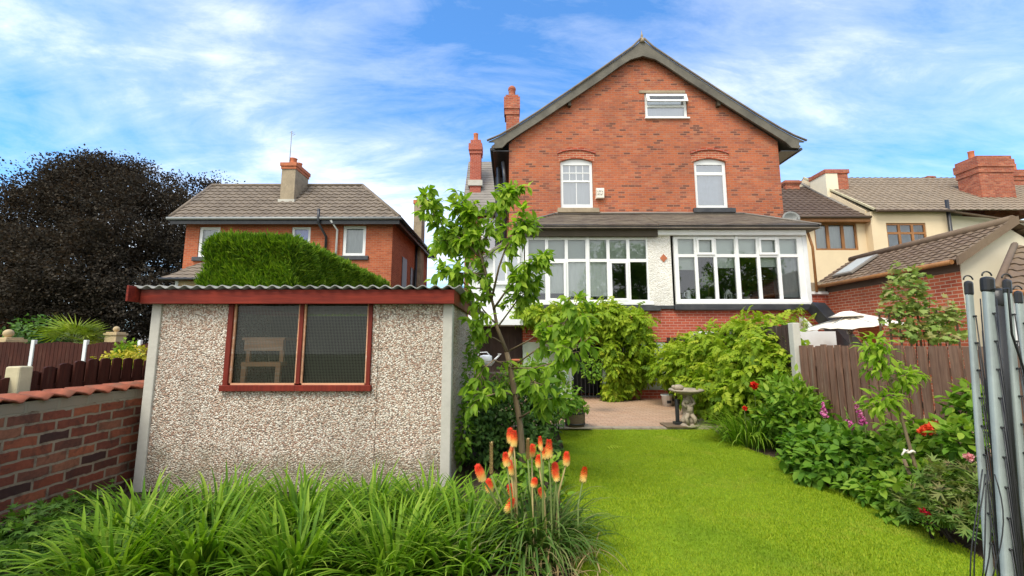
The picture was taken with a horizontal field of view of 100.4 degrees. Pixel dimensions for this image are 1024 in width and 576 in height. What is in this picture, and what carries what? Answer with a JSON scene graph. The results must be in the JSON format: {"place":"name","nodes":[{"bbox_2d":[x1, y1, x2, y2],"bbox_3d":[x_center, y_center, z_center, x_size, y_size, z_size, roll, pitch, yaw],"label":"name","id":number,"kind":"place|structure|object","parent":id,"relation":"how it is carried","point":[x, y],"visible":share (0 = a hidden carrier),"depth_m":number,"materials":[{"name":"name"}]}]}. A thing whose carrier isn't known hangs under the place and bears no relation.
{"place":"outdoors","nodes":[
{"label":"outdoors","id":0,"kind":"place"},
{"bbox_2d":[0,0,1023,342],"label":"sky","id":1,"kind":"structure","parent":0,"point":[389,97],"materials":[{"name":"blue"}]},
{"bbox_2d":[1,431,1023,575],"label":"soil","id":2,"kind":"structure","parent":0,"point":[956,537],"depth_m":4.26,"materials":[{"name":"brown soil"}]},
{"bbox_2d":[0,478,125,575],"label":"bed plant","id":3,"kind":"object","parent":2,"relation":"on","point":[19,536],"visible":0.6,"depth_m":3.23,"materials":[{"name":"green plant"}]},
{"bbox_2d":[0,490,231,575],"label":"strap leaf clump","id":4,"kind":"object","parent":2,"relation":"on","point":[83,562],"visible":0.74,"depth_m":2.76,"materials":[{"name":"green plant"}]},
{"bbox_2d":[8,466,241,575],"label":"strap leaf clump","id":5,"kind":"object","parent":2,"relation":"on","point":[116,513],"visible":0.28,"depth_m":3.33,"materials":[{"name":"green plant"}]},
{"bbox_2d":[73,472,309,575],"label":"strap leaf clump","id":6,"kind":"object","parent":2,"relation":"on","point":[191,554],"visible":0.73,"depth_m":2.84,"materials":[{"name":"green plant"}]},
{"bbox_2d":[126,457,299,555],"bbox_3d":[-2.462,1.800,3.572,1.498,0.622,1.435,0,-7,0],"label":"strap leaf clump","id":7,"kind":"object","parent":2,"relation":"on","point":[227,490],"visible":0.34,"depth_m":3.68,"materials":[{"name":"green plant"}]},
{"bbox_2d":[174,485,397,575],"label":"strap leaf clump","id":8,"kind":"object","parent":2,"relation":"on","point":[276,564],"visible":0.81,"depth_m":2.84,"materials":[{"name":"green plant"}]},
{"bbox_2d":[210,462,376,564],"bbox_3d":[-1.784,1.809,3.520,1.468,0.607,1.508,0,-7,0],"label":"strap leaf clump","id":9,"kind":"object","parent":2,"relation":"on","point":[291,497],"visible":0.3,"depth_m":3.61,"materials":[{"name":"green plant"}]},
{"bbox_2d":[125,285,481,491],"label":"garden shed","id":10,"kind":"structure","parent":2,"relation":"on","point":[352,395],"depth_m":4.65,"materials":[{"name":"concrete"}]},
{"bbox_2d":[240,337,295,381],"bbox_3d":[-2.802,0.855,4.898,0.487,0.567,0.285,0,-7,0],"label":"chair","id":11,"kind":"object","parent":10,"relation":"on","point":[268,348],"visible":0.66,"depth_m":4.80,"materials":[{"name":"brown wood"}]},
{"bbox_2d":[218,304,373,390],"bbox_3d":[-2.347,0.653,4.718,1.640,0.947,0.115,0,-7,0],"label":"window frame","id":12,"kind":"structure","parent":10,"relation":"in","point":[228,384],"depth_m":4.72,"materials":[{"name":"red wood"}]},
{"bbox_2d":[453,327,481,476],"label":"climbing ivy","id":13,"kind":"object","parent":10,"relation":"attached to","point":[462,449],"visible":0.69,"depth_m":5.18,"materials":[{"name":"green plant"}]},
{"bbox_2d":[299,454,449,551],"bbox_3d":[-1.191,1.809,3.616,1.425,0.560,1.384,-5,-9,36],"label":"strap leaf clump","id":14,"kind":"object","parent":2,"relation":"on","point":[365,484],"visible":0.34,"depth_m":3.69,"materials":[{"name":"green plant"}]},
{"bbox_2d":[283,485,494,575],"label":"strap leaf clump","id":15,"kind":"object","parent":2,"relation":"on","point":[380,554],"visible":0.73,"depth_m":2.86,"materials":[{"name":"green plant"}]},
{"bbox_2d":[334,458,495,569],"bbox_3d":[-0.717,1.819,3.519,1.390,0.594,1.369,-3,-8,21],"label":"strap leaf clump","id":16,"kind":"object","parent":2,"relation":"on","point":[400,489],"visible":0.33,"depth_m":3.63,"materials":[{"name":"green plant"}]},
{"bbox_2d":[350,477,551,575],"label":"strap leaf clump","id":17,"kind":"object","parent":2,"relation":"on","point":[475,568],"visible":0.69,"depth_m":2.88,"materials":[{"name":"green plant"}]},
{"bbox_2d":[403,464,550,574],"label":"strap leaf clump","id":18,"kind":"object","parent":2,"relation":"on","point":[470,486],"visible":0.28,"depth_m":3.51,"materials":[{"name":"green plant"}]},
{"bbox_2d":[411,180,604,468],"bbox_3d":[-0.095,0.326,5.039,2.555,3.671,1.274,-3,-8,25],"label":"young cherry tree","id":19,"kind":"object","parent":2,"relation":"on","point":[464,239],"visible":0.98,"depth_m":5.13,"materials":[{"name":"green plant"}]},
{"bbox_2d":[464,370,564,474],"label":"dark shrub","id":20,"kind":"object","parent":2,"relation":"on","point":[487,428],"visible":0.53,"depth_m":5.47,"materials":[{"name":"green plant"}]},
{"bbox_2d":[490,444,575,511],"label":"leafy shrub","id":21,"kind":"object","parent":2,"relation":"on","point":[522,480],"visible":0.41,"depth_m":4.31,"materials":[{"name":"green plant"}]},
{"bbox_2d":[440,427,636,575],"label":"red hot poker plant","id":22,"kind":"object","parent":2,"relation":"on","point":[545,546],"visible":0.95,"depth_m":3.11,"materials":[{"name":"green plant"}]},
{"bbox_2d":[490,352,604,432],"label":"leafy shrub","id":23,"kind":"object","parent":2,"relation":"on","point":[568,411],"visible":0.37,"depth_m":7.32,"materials":[{"name":"green plant"}]},
{"bbox_2d":[667,323,800,431],"bbox_3d":[4.312,1.813,9.088,0.125,1.870,5.534,0,-7,0],"label":"wooden fence","id":24,"kind":"object","parent":2,"relation":"on","point":[789,339],"visible":0.16,"depth_m":6.61,"materials":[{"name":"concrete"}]},
{"bbox_2d":[670,304,816,337],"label":"fence ivy","id":25,"kind":"object","parent":24,"relation":"attached to","point":[805,322],"visible":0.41,"depth_m":11.57,"materials":[{"name":"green plant"}]},
{"bbox_2d":[689,404,785,451],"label":"day lily clump","id":26,"kind":"object","parent":2,"relation":"on","point":[737,433],"visible":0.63,"depth_m":6.44,"materials":[{"name":"green plant"}]},
{"bbox_2d":[748,362,833,455],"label":"leafy shrub","id":27,"kind":"object","parent":2,"relation":"on","point":[795,406],"visible":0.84,"depth_m":5.90,"materials":[{"name":"green plant"}]},
{"bbox_2d":[742,406,747,446],"bbox_3d":[3.450,2.040,6.293,0.082,0.594,0.085,2,-8,-14],"label":"peony bloom","id":28,"kind":"object","parent":27,"relation":"attached to","point":[744,408],"visible":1,"depth_m":6.31,"materials":[{"name":"red plant"}]},
{"bbox_2d":[749,381,758,431],"bbox_3d":[3.723,1.895,6.499,0.153,0.935,0.131,0,-7,0],"label":"peony bloom","id":29,"kind":"object","parent":27,"relation":"attached to","point":[753,385],"visible":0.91,"depth_m":6.54,"materials":[{"name":"red plant"}]},
{"bbox_2d":[819,392,828,420],"bbox_3d":[3.762,1.743,5.106,0.093,0.973,0.067,-6,-9,36],"label":"foxglove","id":30,"kind":"object","parent":2,"relation":"on","point":[823,411],"visible":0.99,"depth_m":5.14,"materials":[{"name":"pink plant"}]},
{"bbox_2d":[773,413,898,492],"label":"hydrangea bush","id":31,"kind":"object","parent":2,"relation":"on","point":[828,451],"visible":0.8,"depth_m":4.67,"materials":[{"name":"green plant"}]},
{"bbox_2d":[844,406,854,434],"bbox_3d":[3.753,1.747,4.703,0.080,0.859,0.067,-5,-9,33],"label":"foxglove","id":32,"kind":"object","parent":2,"relation":"on","point":[849,422],"visible":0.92,"depth_m":4.73,"materials":[{"name":"pink plant"}]},
{"bbox_2d":[852,396,867,443],"bbox_3d":[3.799,1.671,4.613,0.132,0.987,0.067,0,-7,0],"label":"foxglove","id":33,"kind":"object","parent":2,"relation":"on","point":[862,421],"visible":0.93,"depth_m":4.64,"materials":[{"name":"pink plant"}]},
{"bbox_2d":[830,477,924,525],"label":"bed plant","id":34,"kind":"object","parent":2,"relation":"on","point":[868,497],"visible":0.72,"depth_m":3.96,"materials":[{"name":"green plant"}]},
{"bbox_2d":[849,330,930,488],"bbox_3d":[3.539,1.157,3.913,0.619,1.533,0.407,0,-7,0],"label":"staked young tree","id":35,"kind":"object","parent":2,"relation":"on","point":[876,358],"visible":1,"depth_m":3.94,"materials":[{"name":"green plant"}]},
{"bbox_2d":[828,430,961,515],"bbox_3d":[3.676,1.807,4.084,1.008,0.766,1.237,0,-7,0],"label":"leafy shrub","id":36,"kind":"object","parent":2,"relation":"on","point":[888,476],"visible":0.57,"depth_m":4.07,"materials":[{"name":"green plant"}]},
{"bbox_2d":[799,344,1023,474],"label":"wooden fence","id":37,"kind":"object","parent":2,"relation":"on","point":[831,372],"visible":0.34,"depth_m":5.03,"materials":[{"name":"wood"}]},
{"bbox_2d":[867,411,974,477],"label":"leafy shrub","id":38,"kind":"object","parent":2,"relation":"on","point":[893,431],"visible":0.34,"depth_m":4.29,"materials":[{"name":"green plant"}]},
{"bbox_2d":[916,421,942,457],"bbox_3d":[3.893,1.502,3.939,0.248,0.546,0.108,0,-7,0],"label":"rose spray","id":39,"kind":"object","parent":38,"relation":"attached to","point":[928,426],"visible":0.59,"depth_m":3.96,"materials":[{"name":"orange plant"}]},
{"bbox_2d":[882,453,994,548],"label":"peony plant","id":40,"kind":"object","parent":2,"relation":"on","point":[954,506],"visible":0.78,"depth_m":3.30,"materials":[{"name":"green plant"}]},
{"bbox_2d":[916,507,943,535],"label":"dark red flower","id":41,"kind":"object","parent":40,"relation":"attached to","point":[926,514],"visible":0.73,"depth_m":3.24,"materials":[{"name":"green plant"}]},
{"bbox_2d":[924,376,989,474],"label":"leafy shrub","id":42,"kind":"object","parent":2,"relation":"on","point":[955,420],"visible":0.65,"depth_m":3.71,"materials":[{"name":"green plant"}]},
{"bbox_2d":[962,452,975,531],"bbox_3d":[3.595,1.618,3.327,0.075,0.659,0.093,0,-7,0],"label":"pink bloom","id":43,"kind":"object","parent":2,"relation":"on","point":[968,456],"visible":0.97,"depth_m":3.35,"materials":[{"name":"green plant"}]},
{"bbox_2d":[478,395,602,424],"bbox_3d":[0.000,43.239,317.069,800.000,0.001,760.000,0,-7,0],"label":"ground","id":44,"kind":"structure","parent":0,"point":[572,395],"depth_m":12.95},
{"bbox_2d":[0,329,27,342],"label":"gate pier","id":45,"kind":"structure","parent":44,"relation":"on","point":[7,334],"depth_m":16.31,"materials":[{"name":"stone"}]},
{"bbox_2d":[0,313,72,343],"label":"dark laurel","id":46,"kind":"object","parent":44,"relation":"on","point":[15,328],"visible":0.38,"depth_m":19.70,"materials":[{"name":"green plant"}]},
{"bbox_2d":[0,315,79,340],"bbox_3d":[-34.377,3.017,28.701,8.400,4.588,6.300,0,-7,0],"label":"flowers","id":47,"kind":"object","parent":44,"relation":"on","point":[21,327],"depth_m":26.65,"materials":[{"name":"plant"}]},
{"bbox_2d":[25,313,114,343],"bbox_3d":[-15.736,2.214,15.450,2.154,2.730,2.385,0,-7,0],"label":"fan palm","id":48,"kind":"object","parent":44,"relation":"on","point":[87,331],"visible":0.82,"depth_m":15.30,"materials":[{"name":"green plant"}]},
{"bbox_2d":[0,380,143,532],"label":"garden wall","id":49,"kind":"structure","parent":44,"relation":"on","point":[54,442],"depth_m":3.98,"materials":[{"name":"brick"}]},
{"bbox_2d":[0,358,146,393],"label":"wooden fence","id":50,"kind":"object","parent":44,"relation":"on","point":[17,379],"visible":0.27,"depth_m":4.58,"materials":[{"name":"brown wood"}]},
{"bbox_2d":[0,340,147,380],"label":"wooden fence","id":51,"kind":"object","parent":44,"relation":"on","point":[37,357],"visible":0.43,"depth_m":14.02,"materials":[{"name":"brown wood"}]},
{"bbox_2d":[103,326,127,341],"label":"gate pier","id":52,"kind":"structure","parent":44,"relation":"on","point":[116,336],"depth_m":21.62,"materials":[{"name":"stone"}]},
{"bbox_2d":[90,345,147,365],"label":"golden bush","id":53,"kind":"object","parent":44,"relation":"on","point":[129,353],"visible":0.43,"depth_m":8.62,"materials":[{"name":"yellow plant"}]},
{"bbox_2d":[0,143,244,343],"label":"copper beech tree","id":54,"kind":"object","parent":44,"relation":"on","point":[81,226],"visible":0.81,"depth_m":26.40,"materials":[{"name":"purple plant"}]},
{"bbox_2d":[109,337,145,369],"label":"golden bush","id":55,"kind":"object","parent":44,"relation":"on","point":[128,345],"visible":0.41,"depth_m":9.33,"materials":[{"name":"plant"}]},
{"bbox_2d":[193,228,391,315],"bbox_3d":[-5.384,1.049,11.773,2.425,4.083,7.074,0,-7,0],"label":"clipped hedge","id":56,"kind":"object","parent":44,"relation":"on","point":[244,258],"visible":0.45,"depth_m":8.74,"materials":[{"name":"green plant"}]},
{"bbox_2d":[158,131,436,287],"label":"hipped roof house","id":57,"kind":"structure","parent":44,"relation":"on","point":[362,225],"depth_m":17.52,"materials":[{"name":"brick"}]},
{"bbox_2d":[198,227,220,256],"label":"window","id":58,"kind":"structure","parent":57,"relation":"in","point":[204,231],"depth_m":17.51,"materials":[{"name":"white paint"}]},
{"bbox_2d":[292,227,310,241],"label":"window","id":59,"kind":"structure","parent":57,"relation":"in","point":[304,231],"depth_m":17.51,"materials":[{"name":"white paint"}]},
{"bbox_2d":[342,226,365,255],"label":"window","id":60,"kind":"structure","parent":57,"relation":"in","point":[354,238],"depth_m":17.52,"materials":[{"name":"white paint"}]},
{"bbox_2d":[401,257,406,287],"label":"side window","id":61,"kind":"structure","parent":57,"relation":"in","point":[404,262],"depth_m":19.24,"materials":[{"name":"grey glass"}]},
{"bbox_2d":[410,267,414,285],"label":"side window","id":62,"kind":"structure","parent":57,"relation":"in","point":[412,272],"depth_m":20.79,"materials":[{"name":"grey glass"}]},
{"bbox_2d":[464,133,508,316],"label":"slate roofed house","id":63,"kind":"structure","parent":44,"relation":"on","point":[479,184],"depth_m":24.07,"materials":[{"name":"brick"}]},
{"bbox_2d":[539,426,721,430],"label":"kerb","id":64,"kind":"structure","parent":44,"relation":"on","point":[630,427],"depth_m":7.70,"materials":[{"name":"stone"}]},
{"bbox_2d":[640,305,810,427],"bbox_3d":[4.196,1.681,8.811,1.869,2.513,5.063,1,-8,-5],"label":"shrub","id":65,"kind":"object","parent":44,"relation":"on","point":[721,374],"visible":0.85,"depth_m":7.74,"materials":[{"name":"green plant"}]},
{"bbox_2d":[781,151,1023,282],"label":"cream terrace","id":66,"kind":"structure","parent":44,"relation":"on","point":[856,216],"depth_m":20.20,"materials":[{"name":"paint"}]},
{"bbox_2d":[814,224,857,249],"bbox_3d":[14.790,-2.338,19.576,1.958,1.279,0.137,0,-7,0],"label":"window","id":67,"kind":"structure","parent":66,"relation":"in","point":[830,236],"depth_m":19.59,"materials":[{"name":"brown wood"}]},
{"bbox_2d":[886,223,925,246],"bbox_3d":[17.705,-2.267,19.330,1.785,1.280,0.367,0,-7,0],"label":"window","id":68,"kind":"structure","parent":66,"relation":"in","point":[897,233],"depth_m":19.29,"materials":[{"name":"brown wood"}]},
{"bbox_2d":[995,242,1023,345],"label":"tiled outbuilding","id":69,"kind":"structure","parent":44,"relation":"on","point":[1012,265],"depth_m":7.52,"materials":[{"name":"beige paint"}]},
{"bbox_2d":[501,398,730,430],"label":"patio","id":70,"kind":"structure","parent":0,"point":[644,412],"depth_m":9.29,"materials":[{"name":"beige stone"}]},
{"bbox_2d":[482,372,542,405],"bbox_3d":[-0.075,2.208,8.636,1.650,0.970,0.500,0,-7,0],"label":"garden bench","id":71,"kind":"object","parent":70,"relation":"on","point":[493,373],"visible":0.04,"depth_m":8.46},
{"bbox_2d":[478,352,500,365],"bbox_3d":[-0.478,1.431,8.637,0.537,0.285,0.243,0,-7,0],"label":"watering can","id":72,"kind":"object","parent":71,"relation":"on","point":[488,357],"visible":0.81,"depth_m":8.55,"materials":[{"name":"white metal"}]},
{"bbox_2d":[511,359,521,369],"bbox_3d":[0.108,1.552,8.672,0.240,0.210,0.240,0,-7,0],"label":"plant pot","id":73,"kind":"object","parent":71,"relation":"on","point":[516,360],"visible":0.4,"depth_m":8.58,"materials":[{"name":"ceramic"}]},
{"bbox_2d":[561,372,573,385],"bbox_3d":[1.004,1.838,8.685,0.509,0.270,0.230,0,-7,0],"label":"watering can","id":74,"kind":"object","parent":71,"relation":"on","point":[567,379],"visible":0.15,"depth_m":8.60,"materials":[{"name":"metal"}]},
{"bbox_2d":[555,398,591,428],"bbox_3d":[1.117,2.243,7.743,0.674,0.557,0.502,0,-7,0],"label":"barrel planter","id":75,"kind":"object","parent":70,"relation":"on","point":[577,422],"visible":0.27,"depth_m":7.57,"materials":[{"name":"stone"}]},
{"bbox_2d":[660,394,672,405],"bbox_3d":[3.795,2.746,10.451,0.291,0.275,0.290,0,-7,0],"label":"plastic bucket","id":76,"kind":"object","parent":70,"relation":"on","point":[666,400],"visible":0.97,"depth_m":10.36,"materials":[{"name":"white plastic"}]},
{"bbox_2d":[660,399,696,427],"bbox_3d":[3.055,2.300,7.891,0.540,0.485,0.400,0,-7,0],"label":"parasol base","id":77,"kind":"object","parent":70,"relation":"on","point":[677,423],"visible":0.91,"depth_m":7.85,"materials":[{"name":"black paint"}]},
{"bbox_2d":[668,384,704,427],"bbox_3d":[3.221,2.160,7.861,0.620,0.763,0.616,0,-7,0],"label":"bird bath","id":78,"kind":"object","parent":70,"relation":"on","point":[688,418],"visible":0.98,"depth_m":7.75,"materials":[{"name":"beige stone"}]},
{"bbox_2d":[558,428,998,575],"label":"lawn","id":79,"kind":"structure","parent":0,"point":[723,535],"depth_m":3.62,"materials":[{"name":"green plant"}]},
{"bbox_2d":[606,445,622,449],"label":"fallen leaf","id":80,"kind":"object","parent":79,"relation":"on","point":[612,446],"visible":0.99,"depth_m":6.30,"materials":[{"name":"green plant"}]},
{"bbox_2d":[874,261,972,434],"bbox_3d":[6.895,0.990,7.058,1.519,2.980,0.744,0,-7,0],"label":"shrub","id":81,"kind":"object","parent":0,"point":[932,336],"visible":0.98,"depth_m":7.17,"materials":[{"name":"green plant"}]},
{"bbox_2d":[963,271,1023,575],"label":"rotary airer","id":82,"kind":"object","parent":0,"point":[1002,350],"visible":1,"depth_m":0.95,"materials":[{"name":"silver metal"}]},
{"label":"neighbour yard","id":83,"kind":"structure","parent":0,"visible":0},
{"bbox_2d":[467,30,862,398],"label":"brick house","id":84,"kind":"structure","parent":83,"relation":"on","point":[679,164],"depth_m":14.05,"materials":[{"name":"brick"}]},
{"bbox_2d":[493,250,519,284],"bbox_3d":[-0.165,-0.581,12.476,0.782,1.012,0.320,0,-7,0],"label":"porch window","id":85,"kind":"structure","parent":84,"relation":"in","point":[518,252],"depth_m":12.32,"materials":[{"name":"white paint"}]},
{"bbox_2d":[560,159,592,207],"bbox_3d":[2.135,-3.438,14.223,1.057,1.707,0.177,0,-7,0],"label":"window","id":86,"kind":"structure","parent":84,"relation":"in","point":[575,175],"depth_m":14.24,"materials":[{"name":"white paint"}]},
{"bbox_2d":[507,295,660,389],"bbox_3d":[1.890,1.591,11.446,4.216,2.849,1.404,-1,-8,7],"label":"climbing wisteria","id":87,"kind":"object","parent":84,"relation":"attached to","point":[617,328],"visible":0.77,"depth_m":11.11,"materials":[{"name":"green plant"}]},
{"bbox_2d":[569,342,605,398],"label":"cellar door","id":88,"kind":"structure","parent":84,"relation":"attached to","point":[585,385],"depth_m":13.10,"materials":[{"name":"black plastic"}]},
{"bbox_2d":[571,342,601,394],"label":"gate","id":89,"kind":"structure","parent":88,"relation":"in","point":[578,349],"depth_m":13.13,"materials":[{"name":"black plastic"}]},
{"bbox_2d":[525,237,653,304],"bbox_3d":[2.176,-0.483,12.232,3.645,1.962,0.270,0,-7,0],"label":"bay window","id":90,"kind":"structure","parent":84,"relation":"in","point":[595,279],"depth_m":12.29,"materials":[{"name":"white paint"}]},
{"bbox_2d":[596,188,603,198],"bbox_3d":[2.874,-3.093,13.956,0.264,0.364,0.154,0,-7,0],"label":"alarm box","id":91,"kind":"object","parent":84,"relation":"attached to","point":[599,193],"visible":1,"depth_m":13.90,"materials":[{"name":"white plastic"}]},
{"bbox_2d":[598,354,658,401],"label":"leafy shrub","id":92,"kind":"object","parent":84,"relation":"attached to","point":[623,390],"visible":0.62,"depth_m":11.31,"materials":[{"name":"green plant"}]},
{"bbox_2d":[644,94,687,116],"bbox_3d":[5.205,-6.164,14.438,1.415,0.865,0.361,0,-7,0],"label":"window","id":93,"kind":"structure","parent":84,"relation":"in","point":[675,106],"depth_m":14.50,"materials":[{"name":"white paint"}]},
{"bbox_2d":[684,290,691,298],"bbox_3d":[5.117,0.328,12.373,0.255,0.510,0.180,0,-7,0],"label":"water jug","id":94,"kind":"object","parent":84,"relation":"in","point":[688,295],"visible":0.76,"depth_m":12.34,"materials":[{"name":"paint"}]},
{"bbox_2d":[699,272,713,298],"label":"potted plant","id":95,"kind":"object","parent":84,"relation":"in","point":[706,280],"visible":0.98,"depth_m":12.46,"materials":[{"name":"green plant"}]},
{"bbox_2d":[694,159,727,207],"bbox_3d":[6.565,-3.436,14.243,1.057,1.707,0.217,0,-7,0],"label":"window","id":96,"kind":"structure","parent":84,"relation":"in","point":[709,184],"depth_m":14.27,"materials":[{"name":"white paint"}]},
{"bbox_2d":[724,289,731,298],"bbox_3d":[6.270,0.307,12.365,0.240,0.550,0.230,0,-7,0],"label":"candle lantern","id":97,"kind":"object","parent":84,"relation":"in","point":[727,292],"visible":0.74,"depth_m":12.34,"materials":[{"name":"paint"}]},
{"bbox_2d":[672,236,810,303],"bbox_3d":[6.514,-0.509,12.228,3.761,1.972,0.255,0,-7,0],"label":"bay window","id":98,"kind":"structure","parent":84,"relation":"in","point":[785,253],"depth_m":12.27,"materials":[{"name":"white paint"}]},
{"bbox_2d":[741,287,751,298],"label":"potted plant","id":99,"kind":"object","parent":84,"relation":"in","point":[745,294],"visible":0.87,"depth_m":12.37,"materials":[{"name":"green plant"}]},
{"bbox_2d":[782,211,799,219],"bbox_3d":[8.748,-2.162,13.411,0.521,0.437,0.843,-5,-9,32],"label":"satellite dish","id":100,"kind":"object","parent":84,"relation":"attached to","point":[792,215],"visible":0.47,"depth_m":13.35,"materials":[{"name":"grey metal"}]},
{"bbox_2d":[694,331,836,346],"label":"yard wall","id":101,"kind":"structure","parent":83,"relation":"on","point":[816,338],"depth_m":10.53,"materials":[{"name":"white paint"}]},
{"bbox_2d":[806,311,903,344],"bbox_3d":[7.487,1.631,9.267,1.792,2.278,1.877,0,-7,0],"label":"garden parasol","id":102,"kind":"object","parent":83,"relation":"on","point":[848,321],"visible":0.91,"depth_m":9.15,"materials":[{"name":"beige fabric"}]},
{"bbox_2d":[848,327,894,385],"bbox_3d":[7.511,1.770,8.889,0.800,1.904,0.512,0,-7,0],"label":"plant pot","id":103,"kind":"object","parent":83,"relation":"on","point":[875,330],"visible":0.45,"depth_m":8.81,"materials":[{"name":"ceramic"}]},
{"bbox_2d":[817,215,1023,414],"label":"brick extension","id":104,"kind":"object","parent":83,"relation":"on","point":[950,259],"visible":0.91,"depth_m":9.24,"materials":[{"name":"brown tile"}]}
]}

